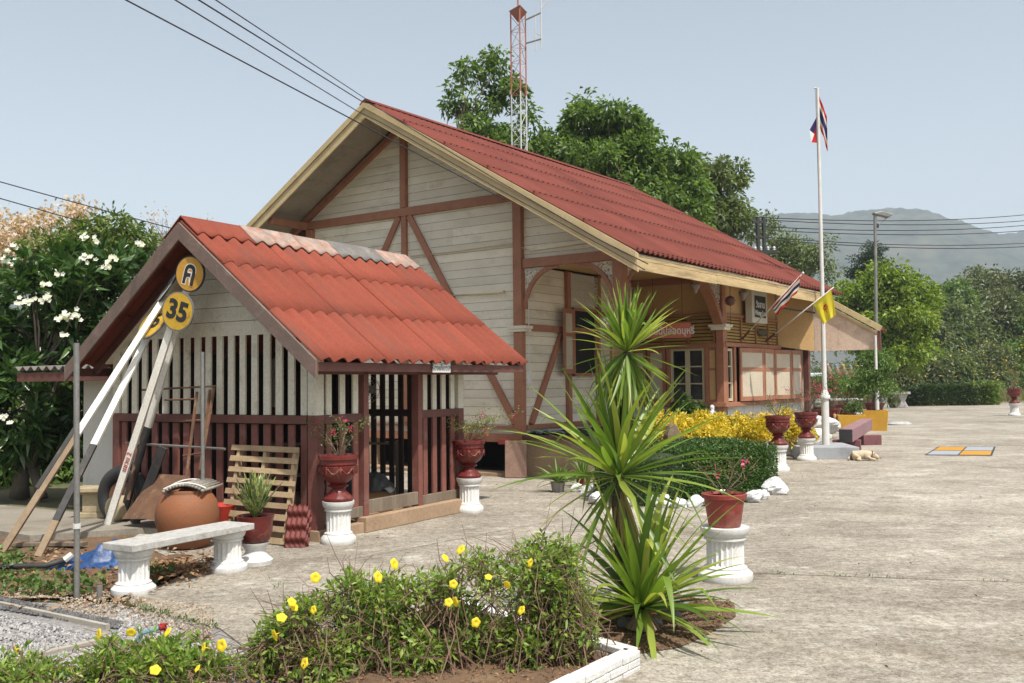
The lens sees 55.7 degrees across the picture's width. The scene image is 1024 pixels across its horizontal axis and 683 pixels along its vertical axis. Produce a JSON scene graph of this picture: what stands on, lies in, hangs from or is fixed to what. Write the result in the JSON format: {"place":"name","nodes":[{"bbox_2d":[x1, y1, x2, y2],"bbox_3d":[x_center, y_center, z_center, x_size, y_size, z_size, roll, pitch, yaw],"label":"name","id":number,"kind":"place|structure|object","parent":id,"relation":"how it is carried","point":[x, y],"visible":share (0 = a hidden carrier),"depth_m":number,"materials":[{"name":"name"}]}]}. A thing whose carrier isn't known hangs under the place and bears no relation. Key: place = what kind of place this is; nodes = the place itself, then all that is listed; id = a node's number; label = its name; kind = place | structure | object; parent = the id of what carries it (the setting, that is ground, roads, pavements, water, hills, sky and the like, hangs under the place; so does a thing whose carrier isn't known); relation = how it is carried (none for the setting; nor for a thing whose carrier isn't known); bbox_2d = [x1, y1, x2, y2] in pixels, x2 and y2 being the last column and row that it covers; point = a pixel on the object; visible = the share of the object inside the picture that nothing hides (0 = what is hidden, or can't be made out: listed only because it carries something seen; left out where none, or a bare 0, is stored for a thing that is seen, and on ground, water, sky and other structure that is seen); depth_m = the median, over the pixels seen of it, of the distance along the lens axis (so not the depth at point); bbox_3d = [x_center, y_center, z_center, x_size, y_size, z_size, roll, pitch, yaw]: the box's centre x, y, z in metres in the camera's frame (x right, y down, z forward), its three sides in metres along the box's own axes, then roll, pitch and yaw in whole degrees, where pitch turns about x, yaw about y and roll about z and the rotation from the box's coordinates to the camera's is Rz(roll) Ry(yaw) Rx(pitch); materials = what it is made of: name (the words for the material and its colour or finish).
{"place":"outdoors","nodes":[
{"label":"outdoors","id":0,"kind":"place"},
{"bbox_2d":[0,535,197,598],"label":"soil","id":1,"kind":"structure","parent":0,"point":[94,543],"depth_m":9.88,"materials":[{"name":"soil"}]},
{"bbox_2d":[0,552,73,569],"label":"pipe","id":2,"kind":"object","parent":1,"relation":"on","point":[69,556],"visible":0.95,"depth_m":9.22,"materials":[{"name":"black paint"}]},
{"bbox_2d":[73,343,80,598],"bbox_3d":[-3.627,1.079,8.085,0.070,2.136,0.062,-1,-2,0],"label":"metal pole","id":3,"kind":"object","parent":1,"relation":"on","point":[76,400],"visible":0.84,"depth_m":8.07,"materials":[{"name":"metal"}]},
{"bbox_2d":[47,538,117,569],"bbox_3d":[-4.087,2.068,9.525,0.845,0.241,0.500,-1,-2,0],"label":"blue tarp","id":4,"kind":"object","parent":1,"relation":"on","point":[99,557],"visible":0.49,"depth_m":9.34,"materials":[{"name":"plastic"}]},
{"bbox_2d":[0,273,175,552],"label":"marker post","id":5,"kind":"object","parent":1,"relation":"on","point":[54,467],"visible":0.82,"depth_m":10.92,"materials":[{"name":"white wood"}]},
{"bbox_2d":[0,544,176,599],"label":"weeds","id":6,"kind":"object","parent":1,"relation":"on","point":[37,582],"visible":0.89,"depth_m":8.37,"materials":[{"name":"green plant"}]},
{"bbox_2d":[34,309,164,556],"bbox_3d":[-4.487,0.908,10.887,0.455,2.722,1.858,-1,-2,15],"label":"marker post","id":7,"kind":"object","parent":1,"relation":"on","point":[157,325],"visible":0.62,"depth_m":10.98,"materials":[{"name":"white wood"}]},
{"bbox_2d":[0,546,242,609],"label":"dead leaves","id":8,"kind":"object","parent":1,"relation":"on","point":[184,567],"visible":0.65,"depth_m":8.95,"materials":[{"name":"brown plant"}]},
{"bbox_2d":[0,602,260,682],"bbox_3d":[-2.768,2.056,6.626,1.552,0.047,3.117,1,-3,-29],"label":"gravel","id":9,"kind":"structure","parent":0,"point":[42,630],"depth_m":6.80,"materials":[{"name":"gravel"}]},
{"bbox_2d":[0,632,79,682],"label":"allamanda bush","id":10,"kind":"object","parent":9,"relation":"on","point":[33,669],"visible":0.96,"depth_m":5.24,"materials":[{"name":"green plant"}]},
{"bbox_2d":[0,601,109,629],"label":"kerb edging","id":11,"kind":"object","parent":9,"relation":"on","point":[88,622],"visible":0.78,"depth_m":7.28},
{"bbox_2d":[0,596,122,628],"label":"dark gravel","id":12,"kind":"structure","parent":9,"relation":"on","point":[114,624],"depth_m":7.51,"materials":[{"name":"gravel"}]},
{"bbox_2d":[0,587,215,641],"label":"tan gravel","id":13,"kind":"structure","parent":9,"relation":"on","point":[19,594],"depth_m":7.64,"materials":[{"name":"gravel"}]},
{"bbox_2d":[49,614,257,682],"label":"allamanda bush","id":14,"kind":"object","parent":9,"relation":"on","point":[165,658],"visible":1,"depth_m":5.30,"materials":[{"name":"green plant"}]},
{"bbox_2d":[339,603,607,682],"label":"bed soil","id":15,"kind":"structure","parent":0,"point":[464,675],"depth_m":5.63,"materials":[{"name":"soil"}]},
{"bbox_2d":[283,521,511,682],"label":"allamanda bush","id":16,"kind":"object","parent":15,"relation":"on","point":[401,642],"visible":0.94,"depth_m":5.79,"materials":[{"name":"green plant"}]},
{"bbox_2d":[220,607,608,682],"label":"soil clods","id":17,"kind":"object","parent":15,"relation":"on","point":[263,677],"visible":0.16,"depth_m":5.61,"materials":[{"name":"soil"}]},
{"bbox_2d":[432,501,629,673],"bbox_3d":[0.055,1.512,6.029,1.154,1.057,1.192,1,-3,-37],"label":"allamanda bush","id":18,"kind":"object","parent":15,"relation":"on","point":[544,629],"visible":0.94,"depth_m":5.84,"materials":[{"name":"green plant"}]},
{"bbox_2d":[0,382,965,603],"bbox_3d":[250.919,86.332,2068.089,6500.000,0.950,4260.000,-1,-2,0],"label":"ground","id":19,"kind":"structure","parent":0,"point":[56,494],"depth_m":15.27,"materials":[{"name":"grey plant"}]},
{"bbox_2d":[0,194,107,318],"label":"pink blossom tree","id":20,"kind":"object","parent":19,"relation":"on","point":[28,223],"visible":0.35,"depth_m":23.96,"materials":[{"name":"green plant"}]},
{"bbox_2d":[0,232,155,499],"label":"frangipani tree","id":21,"kind":"object","parent":19,"relation":"on","point":[67,303],"visible":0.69,"depth_m":14.94,"materials":[{"name":"green plant"}]},
{"bbox_2d":[11,200,162,323],"bbox_3d":[-9.080,-0.155,20.948,3.411,5.827,2.053,-1,-2,0],"label":"green tree","id":22,"kind":"object","parent":19,"relation":"on","point":[114,237],"visible":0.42,"depth_m":20.70,"materials":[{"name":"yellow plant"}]},
{"bbox_2d":[677,151,776,246],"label":"tall tree","id":23,"kind":"object","parent":19,"relation":"on","point":[734,214],"visible":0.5,"depth_m":45.55,"materials":[{"name":"green plant"}]},
{"bbox_2d":[752,202,846,285],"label":"tall tree","id":24,"kind":"object","parent":19,"relation":"on","point":[803,259],"visible":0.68,"depth_m":65.94,"materials":[{"name":"green plant"}]},
{"bbox_2d":[844,239,893,281],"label":"dark tree","id":25,"kind":"object","parent":19,"relation":"on","point":[865,258],"visible":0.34,"depth_m":92.03,"materials":[{"name":"green plant"}]},
{"bbox_2d":[908,357,958,383],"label":"shrub","id":26,"kind":"object","parent":19,"relation":"on","point":[934,372],"visible":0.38,"depth_m":75.17,"materials":[{"name":"green plant"}]},
{"bbox_2d":[903,382,982,405],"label":"hedge","id":27,"kind":"object","parent":19,"relation":"on","point":[944,394],"visible":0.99,"depth_m":60.69,"materials":[{"name":"green plant"}]},
{"bbox_2d":[926,275,985,320],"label":"scrub tree","id":28,"kind":"object","parent":19,"relation":"on","point":[949,288],"visible":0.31,"depth_m":108.64,"materials":[{"name":"green plant"}]},
{"bbox_2d":[933,337,987,382],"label":"shrub","id":29,"kind":"object","parent":19,"relation":"on","point":[965,375],"visible":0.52,"depth_m":76.29,"materials":[{"name":"green plant"}]},
{"bbox_2d":[937,291,1002,353],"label":"scrub tree","id":30,"kind":"object","parent":19,"relation":"on","point":[966,329],"visible":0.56,"depth_m":88.98,"materials":[{"name":"green plant"}]},
{"bbox_2d":[943,264,1023,307],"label":"scrub tree","id":31,"kind":"object","parent":19,"relation":"on","point":[987,282],"visible":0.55,"depth_m":118.66,"materials":[{"name":"green plant"}]},
{"bbox_2d":[967,379,1005,405],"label":"hedge","id":32,"kind":"object","parent":19,"relation":"on","point":[991,391],"visible":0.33,"depth_m":61.12,"materials":[{"name":"green plant"}]},
{"bbox_2d":[957,337,1023,387],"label":"shrub","id":33,"kind":"object","parent":19,"relation":"on","point":[995,360],"visible":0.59,"depth_m":78.01,"materials":[{"name":"green plant"}]},
{"bbox_2d":[971,284,1023,354],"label":"scrub tree","id":34,"kind":"object","parent":19,"relation":"on","point":[1010,304],"visible":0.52,"depth_m":90.91,"materials":[{"name":"green plant"}]},
{"bbox_2d":[997,334,1023,389],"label":"shrub","id":35,"kind":"object","parent":19,"relation":"on","point":[1018,347],"visible":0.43,"depth_m":80.49,"materials":[{"name":"green plant"}]},
{"bbox_2d":[0,0,1023,233],"label":"sky","id":36,"kind":"structure","parent":0,"point":[105,101],"materials":[{"name":"blue"}]},
{"bbox_2d":[1,207,1023,370],"bbox_3d":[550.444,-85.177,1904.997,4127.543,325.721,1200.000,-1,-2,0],"label":"hills","id":37,"kind":"structure","parent":0,"point":[940,266],"depth_m":1577.29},
{"bbox_2d":[125,405,1023,682],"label":"plaza","id":38,"kind":"structure","parent":0,"point":[819,634],"depth_m":9.37,"materials":[{"name":"concrete"}]},
{"bbox_2d":[13,364,112,484],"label":"outbuilding","id":39,"kind":"structure","parent":38,"relation":"on","point":[99,467],"depth_m":13.80,"materials":[{"name":"white paint"}]},
{"bbox_2d":[0,505,157,541],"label":"old slab","id":40,"kind":"structure","parent":38,"relation":"on","point":[36,525],"depth_m":11.66,"materials":[{"name":"concrete"}]},
{"bbox_2d":[80,485,103,517],"bbox_3d":[-5.375,2.067,12.517,0.480,0.390,0.380,-1,-2,0],"label":"concrete pedestal","id":41,"kind":"object","parent":40,"relation":"on","point":[90,505],"visible":0.47,"depth_m":12.41,"materials":[{"name":"concrete"}]},
{"bbox_2d":[97,466,145,520],"bbox_3d":[-4.907,1.956,12.250,0.780,0.780,0.158,-1,-3,20],"label":"tyre","id":42,"kind":"object","parent":40,"relation":"on","point":[107,484],"visible":0.48,"depth_m":12.25,"materials":[{"name":"rubber"}]},
{"bbox_2d":[130,445,166,523],"bbox_3d":[-4.407,1.748,11.764,0.572,0.990,0.070,-2,-3,27],"label":"dark plank","id":43,"kind":"object","parent":40,"relation":"on","point":[156,464],"visible":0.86,"depth_m":11.71,"materials":[{"name":"black paint"}]},
{"bbox_2d":[104,292,194,524],"bbox_3d":[-4.343,0.864,11.553,1.502,2.866,0.122,-2,-3,26],"label":"marker post","id":44,"kind":"object","parent":40,"relation":"on","point":[178,310],"visible":1,"depth_m":11.52,"materials":[{"name":"white paint"}]},
{"bbox_2d":[122,474,188,518],"bbox_3d":[-4.120,1.857,11.500,1.123,0.522,0.320,-2,-3,31],"label":"plywood sheet","id":45,"kind":"object","parent":40,"relation":"on","point":[143,506],"visible":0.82,"depth_m":11.61,"materials":[{"name":"wood"}]},
{"bbox_2d":[121,256,204,520],"bbox_3d":[-4.245,0.624,11.676,1.681,3.212,0.248,-2,-3,31],"label":"marker post","id":46,"kind":"object","parent":40,"relation":"on","point":[190,274],"visible":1,"depth_m":11.74,"materials":[{"name":"white paint"}]},
{"bbox_2d":[125,385,225,499],"bbox_3d":[-4.073,1.233,11.693,1.700,1.404,0.338,-2,-3,31],"label":"rusty frame","id":47,"kind":"object","parent":46,"relation":"attached to","point":[210,398],"visible":0.77,"depth_m":11.60,"materials":[{"name":"brown metal"}]},
{"bbox_2d":[102,521,253,596],"bbox_3d":[-2.948,1.929,8.701,0.370,0.435,1.449,-2,-3,29],"label":"stone bench","id":48,"kind":"object","parent":38,"relation":"on","point":[132,555],"visible":1,"depth_m":8.38,"materials":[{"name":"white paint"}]},
{"bbox_2d":[154,487,218,549],"bbox_3d":[-3.519,1.914,10.511,0.670,0.630,0.670,-1,-2,0],"label":"terracotta jar","id":49,"kind":"object","parent":38,"relation":"on","point":[184,507],"visible":0.79,"depth_m":10.27,"materials":[{"name":"ceramic"}]},
{"bbox_2d":[162,478,222,492],"bbox_3d":[-3.461,1.559,10.535,0.557,0.109,0.537,0,-2,-8],"label":"slatted lid","id":50,"kind":"object","parent":49,"relation":"on","point":[206,484],"visible":0.98,"depth_m":10.46,"materials":[{"name":"grey wood"}]},
{"bbox_2d":[200,352,204,479],"bbox_3d":[-3.406,1.185,10.689,0.058,2.140,0.056,-1,-2,0],"label":"metal pole","id":51,"kind":"object","parent":38,"relation":"on","point":[202,370],"visible":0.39,"depth_m":10.69,"materials":[{"name":"metal"}]},
{"bbox_2d":[242,541,272,566],"bbox_3d":[-2.515,2.071,9.505,0.340,0.210,0.340,-1,-2,0],"label":"pedestal","id":52,"kind":"object","parent":38,"relation":"on","point":[255,555],"visible":0.78,"depth_m":9.40,"materials":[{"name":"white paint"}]},
{"bbox_2d":[236,513,274,543],"bbox_3d":[-2.518,1.835,9.515,0.370,0.260,0.370,-1,-2,0],"label":"flower pot","id":53,"kind":"object","parent":52,"relation":"on","point":[261,531],"visible":0.82,"depth_m":9.39,"materials":[{"name":"ceramic"}]},
{"bbox_2d":[233,469,283,516],"bbox_3d":[-2.545,1.488,9.519,0.418,0.494,0.571,-2,-3,22],"label":"snake plant","id":54,"kind":"object","parent":53,"relation":"on","point":[255,493],"visible":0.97,"depth_m":9.49,"materials":[{"name":"green plant"}]},
{"bbox_2d":[223,444,299,544],"bbox_3d":[-2.842,1.710,10.967,1.176,1.045,0.383,-2,-3,31],"label":"wooden pallet","id":55,"kind":"object","parent":38,"relation":"on","point":[239,458],"visible":0.72,"depth_m":10.98,"materials":[{"name":"brown wood"}]},
{"bbox_2d":[64,215,527,541],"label":"storage shed","id":56,"kind":"structure","parent":38,"relation":"on","point":[287,333],"depth_m":12.07,"materials":[{"name":"red paint"}]},
{"bbox_2d":[271,440,397,494],"bbox_3d":[-2.593,1.850,14.116,1.900,0.800,0.300,-1,-2,0],"label":"wooden shelf","id":57,"kind":"object","parent":56,"relation":"on","point":[273,443],"visible":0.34,"depth_m":13.99,"materials":[{"name":"brown wood"}]},
{"bbox_2d":[284,504,312,547],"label":"roof tiles","id":58,"kind":"object","parent":38,"relation":"on","point":[298,524],"visible":1,"depth_m":10.46,"materials":[{"name":"ceramic"}]},
{"bbox_2d":[229,576,376,682],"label":"allamanda bush","id":59,"kind":"object","parent":38,"relation":"on","point":[279,640],"visible":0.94,"depth_m":5.66,"materials":[{"name":"green plant"}]},
{"bbox_2d":[320,500,355,545],"bbox_3d":[-1.917,1.990,10.713,0.390,0.460,0.390,0,-3,-17],"label":"pedestal","id":60,"kind":"object","parent":38,"relation":"on","point":[338,524],"visible":0.99,"depth_m":10.59,"materials":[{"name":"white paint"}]},
{"bbox_2d":[318,453,358,501],"bbox_3d":[-1.922,1.506,10.733,0.444,0.510,0.444,0,-3,-17],"label":"urn","id":61,"kind":"object","parent":60,"relation":"on","point":[337,473],"visible":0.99,"depth_m":10.60,"materials":[{"name":"ceramic"}]},
{"bbox_2d":[303,413,375,455],"bbox_3d":[-1.976,1.040,10.726,0.797,0.508,0.600,-1,-3,20],"label":"potted plant","id":62,"kind":"object","parent":61,"relation":"on","point":[335,436],"visible":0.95,"depth_m":10.76,"materials":[{"name":"green plant"}]},
{"bbox_2d":[456,477,483,512],"bbox_3d":[-0.580,2.080,13.190,0.390,0.460,0.390,-3,-3,44],"label":"pedestal","id":63,"kind":"object","parent":38,"relation":"on","point":[469,492],"visible":0.84,"depth_m":13.07,"materials":[{"name":"white paint"}]},
{"bbox_2d":[453,439,484,478],"bbox_3d":[-0.585,1.596,13.210,0.444,0.510,0.444,-3,-3,44],"label":"urn","id":64,"kind":"object","parent":63,"relation":"on","point":[469,454],"visible":1,"depth_m":13.07,"materials":[{"name":"ceramic"}]},
{"bbox_2d":[446,405,523,440],"bbox_3d":[-0.380,1.105,13.141,1.098,0.552,0.634,-1,-2,0],"label":"potted plant","id":65,"kind":"object","parent":64,"relation":"in","point":[477,426],"visible":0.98,"depth_m":13.10,"materials":[{"name":"green plant"}]},
{"bbox_2d":[436,43,558,155],"bbox_3d":[-0.487,-4.245,38.251,5.132,15.230,3.563,0,-3,-16],"label":"tall tree","id":66,"kind":"object","parent":38,"relation":"on","point":[470,121],"visible":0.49,"depth_m":38.09,"materials":[{"name":"green plant"}]},
{"bbox_2d":[505,441,526,477],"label":"leaning slab","id":67,"kind":"structure","parent":38,"relation":"on","point":[515,459],"depth_m":17.71,"materials":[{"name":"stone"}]},
{"bbox_2d":[509,0,546,150],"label":"radio mast","id":68,"kind":"object","parent":38,"relation":"on","point":[518,12],"visible":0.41,"depth_m":33.40,"materials":[{"name":"red metal"}]},
{"bbox_2d":[432,599,639,682],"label":"brick edging","id":69,"kind":"object","parent":38,"relation":"on","point":[620,661],"visible":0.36,"depth_m":5.69,"materials":[{"name":"brick"}]},
{"bbox_2d":[246,99,886,480],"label":"station building","id":70,"kind":"structure","parent":38,"relation":"on","point":[520,278],"depth_m":19.81,"materials":[{"name":"red paint"}]},
{"bbox_2d":[125,0,504,199],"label":"overhead cable","id":71,"kind":"object","parent":70,"relation":"attached to","point":[299,91],"visible":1,"depth_m":12.35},
{"bbox_2d":[175,0,644,269],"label":"overhead cable","id":72,"kind":"object","parent":70,"relation":"attached to","point":[395,130],"visible":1,"depth_m":16.04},
{"bbox_2d":[198,0,647,263],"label":"overhead cable","id":73,"kind":"object","parent":70,"relation":"attached to","point":[405,124],"visible":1,"depth_m":16.18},
{"bbox_2d":[571,307,597,375],"bbox_3d":[1.492,0.016,19.853,0.060,1.380,0.920,-2,-3,36],"label":"window","id":74,"kind":"structure","parent":70,"relation":"in","point":[581,355],"depth_m":19.87,"materials":[{"name":"red paint"}]},
{"bbox_2d":[646,278,694,338],"bbox_3d":[3.201,-0.693,19.969,1.088,1.250,0.031,-1,-3,18],"label":"hanging sign","id":75,"kind":"object","parent":70,"relation":"hanging from","point":[685,329],"visible":0.76,"depth_m":19.90,"materials":[{"name":"red paint"}]},
{"bbox_2d":[670,348,704,401],"bbox_3d":[3.793,0.724,20.842,0.790,1.160,0.057,-2,-3,36],"label":"window","id":76,"kind":"structure","parent":70,"relation":"in","point":[692,358],"depth_m":20.83,"materials":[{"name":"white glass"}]},
{"bbox_2d":[745,290,766,323],"bbox_3d":[5.458,-0.813,21.550,0.224,0.815,0.880,-2,-3,36],"label":"name sign","id":77,"kind":"object","parent":70,"relation":"attached to","point":[755,306],"visible":0.93,"depth_m":21.33,"materials":[{"name":"white paint"}]},
{"bbox_2d":[741,272,803,339],"bbox_3d":[5.512,-0.739,20.561,0.093,1.353,1.548,2,-3,-42],"label":"wall flag","id":78,"kind":"object","parent":70,"relation":"attached to","point":[780,303],"depth_m":20.34,"materials":[{"name":"fabric"}]},
{"bbox_2d":[765,287,835,341],"bbox_3d":[6.474,-0.599,21.808,1.602,1.168,0.119,-2,-3,34],"label":"wall flag","id":79,"kind":"object","parent":70,"relation":"attached to","point":[824,305],"depth_m":21.49,"materials":[{"name":"yellow fabric"}]},
{"bbox_2d":[535,86,719,228],"bbox_3d":[4.425,-3.325,36.918,6.995,13.238,4.489,-1,-2,0],"label":"tall tree","id":80,"kind":"object","parent":38,"relation":"on","point":[619,140],"visible":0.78,"depth_m":36.42,"materials":[{"name":"green plant"}]},
{"bbox_2d":[586,595,735,652],"bbox_3d":[1.050,2.029,7.015,1.000,0.001,1.933,-2,-3,23],"label":"planting pit","id":81,"kind":"object","parent":38,"relation":"on","point":[662,636],"visible":0.25,"depth_m":6.79,"materials":[{"name":"soil"}]},
{"bbox_2d":[491,278,777,658],"bbox_3d":[0.851,0.864,6.923,1.893,2.724,1.901,-3,-3,39],"label":"dracaena","id":82,"kind":"object","parent":81,"relation":"on","point":[642,590],"visible":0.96,"depth_m":6.88,"materials":[{"name":"green plant"}]},
{"bbox_2d":[590,594,735,651],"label":"soil clods","id":83,"kind":"object","parent":81,"relation":"on","point":[676,627],"visible":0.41,"depth_m":6.80,"materials":[{"name":"soil"}]},
{"bbox_2d":[593,433,778,506],"bbox_3d":[2.727,1.937,14.923,3.675,0.971,1.695,2,-3,-43],"label":"clipped hedge","id":84,"kind":"object","parent":38,"relation":"on","point":[756,451],"visible":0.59,"depth_m":14.20,"materials":[{"name":"green plant"}]},
{"bbox_2d":[664,391,708,417],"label":"green shrub","id":85,"kind":"object","parent":38,"relation":"on","point":[689,407],"visible":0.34,"depth_m":19.05,"materials":[{"name":"green plant"}]},
{"bbox_2d":[644,408,792,444],"bbox_3d":[3.692,1.884,18.660,1.899,1.317,4.252,-3,-3,42],"label":"croton shrub","id":86,"kind":"object","parent":38,"relation":"on","point":[744,427],"visible":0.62,"depth_m":18.05,"materials":[{"name":"yellow plant"}]},
{"bbox_2d":[698,524,752,583],"bbox_3d":[1.878,1.860,8.544,0.476,0.460,0.476,-1,-2,0],"label":"pedestal","id":87,"kind":"object","parent":38,"relation":"on","point":[732,539],"visible":0.83,"depth_m":8.40,"materials":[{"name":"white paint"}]},
{"bbox_2d":[701,491,746,527],"bbox_3d":[1.874,1.483,8.560,0.400,0.290,0.400,-1,-2,0],"label":"flower pot","id":88,"kind":"object","parent":87,"relation":"on","point":[731,518],"visible":0.94,"depth_m":8.42,"materials":[{"name":"ceramic"}]},
{"bbox_2d":[689,444,766,494],"bbox_3d":[1.890,1.119,8.552,0.709,0.490,0.634,-1,-3,18],"label":"potted plant","id":89,"kind":"object","parent":88,"relation":"on","point":[716,476],"visible":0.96,"depth_m":8.57,"materials":[{"name":"green plant"}]},
{"bbox_2d":[770,445,789,471],"bbox_3d":[5.083,2.224,18.497,0.414,0.500,0.414,0,-2,-6],"label":"pedestal","id":90,"kind":"object","parent":38,"relation":"on","point":[782,465],"visible":0.59,"depth_m":18.36,"materials":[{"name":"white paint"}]},
{"bbox_2d":[764,415,790,444],"bbox_3d":[5.077,1.694,18.519,0.488,0.561,0.488,0,-2,-6],"label":"urn","id":91,"kind":"object","parent":90,"relation":"on","point":[777,427],"visible":0.96,"depth_m":18.37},
{"bbox_2d":[778,405,819,448],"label":"croton shrub","id":92,"kind":"object","parent":38,"relation":"on","point":[794,432],"visible":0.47,"depth_m":22.07,"materials":[{"name":"yellow plant"}]},
{"bbox_2d":[797,438,816,460],"bbox_3d":[6.346,2.321,20.892,0.414,0.480,0.414,1,-3,-29],"label":"pedestal","id":93,"kind":"object","parent":38,"relation":"on","point":[806,450],"visible":1,"depth_m":20.77,"materials":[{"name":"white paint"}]},
{"bbox_2d":[794,412,817,437],"bbox_3d":[6.340,1.801,20.914,0.488,0.561,0.488,1,-3,-29],"label":"urn","id":94,"kind":"object","parent":93,"relation":"on","point":[806,422],"visible":1,"depth_m":20.76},
{"bbox_2d":[790,442,858,458],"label":"concrete block","id":95,"kind":"structure","parent":38,"relation":"on","point":[836,450],"depth_m":21.14,"materials":[{"name":"concrete"}]},
{"bbox_2d":[810,87,829,444],"bbox_3d":[7.108,-1.762,22.201,0.360,8.211,0.240,0,-3,-23],"label":"flagpole","id":96,"kind":"object","parent":95,"relation":"on","point":[819,123],"visible":0.95,"depth_m":22.18,"materials":[{"name":"metal"}]},
{"bbox_2d":[858,434,881,444],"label":"timber beam","id":97,"kind":"structure","parent":38,"relation":"on","point":[874,439],"depth_m":25.49,"materials":[{"name":"pink paint"}]},
{"bbox_2d":[839,419,872,441],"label":"timber beam","id":98,"kind":"structure","parent":97,"relation":"on","point":[854,431],"depth_m":23.93,"materials":[{"name":"paint"}]},
{"bbox_2d":[862,410,887,430],"bbox_3d":[12.229,2.652,32.657,0.798,0.680,0.838,-1,-3,18],"label":"planter box","id":99,"kind":"object","parent":38,"relation":"on","point":[879,418],"visible":0.89,"depth_m":32.26,"materials":[{"name":"yellow paint"}]},
{"bbox_2d":[834,343,905,410],"bbox_3d":[12.042,1.166,32.673,2.229,2.464,1.681,0,-3,-20],"label":"potted bush","id":100,"kind":"object","parent":99,"relation":"on","point":[866,384],"visible":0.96,"depth_m":32.51,"materials":[{"name":"green plant"}]},
{"bbox_2d":[872,211,892,409],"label":"street lamp","id":101,"kind":"object","parent":38,"relation":"on","point":[885,215],"visible":0.76,"depth_m":40.12,"materials":[{"name":"metal"}]},
{"bbox_2d":[828,253,947,407],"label":"bright tree","id":102,"kind":"object","parent":38,"relation":"on","point":[908,316],"visible":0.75,"depth_m":56.74,"materials":[{"name":"green plant"}]},
{"bbox_2d":[925,447,994,455],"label":"painted squares","id":103,"kind":"structure","parent":38,"relation":"on","point":[977,451],"depth_m":22.87,"materials":[{"name":"multicoloured paint"}]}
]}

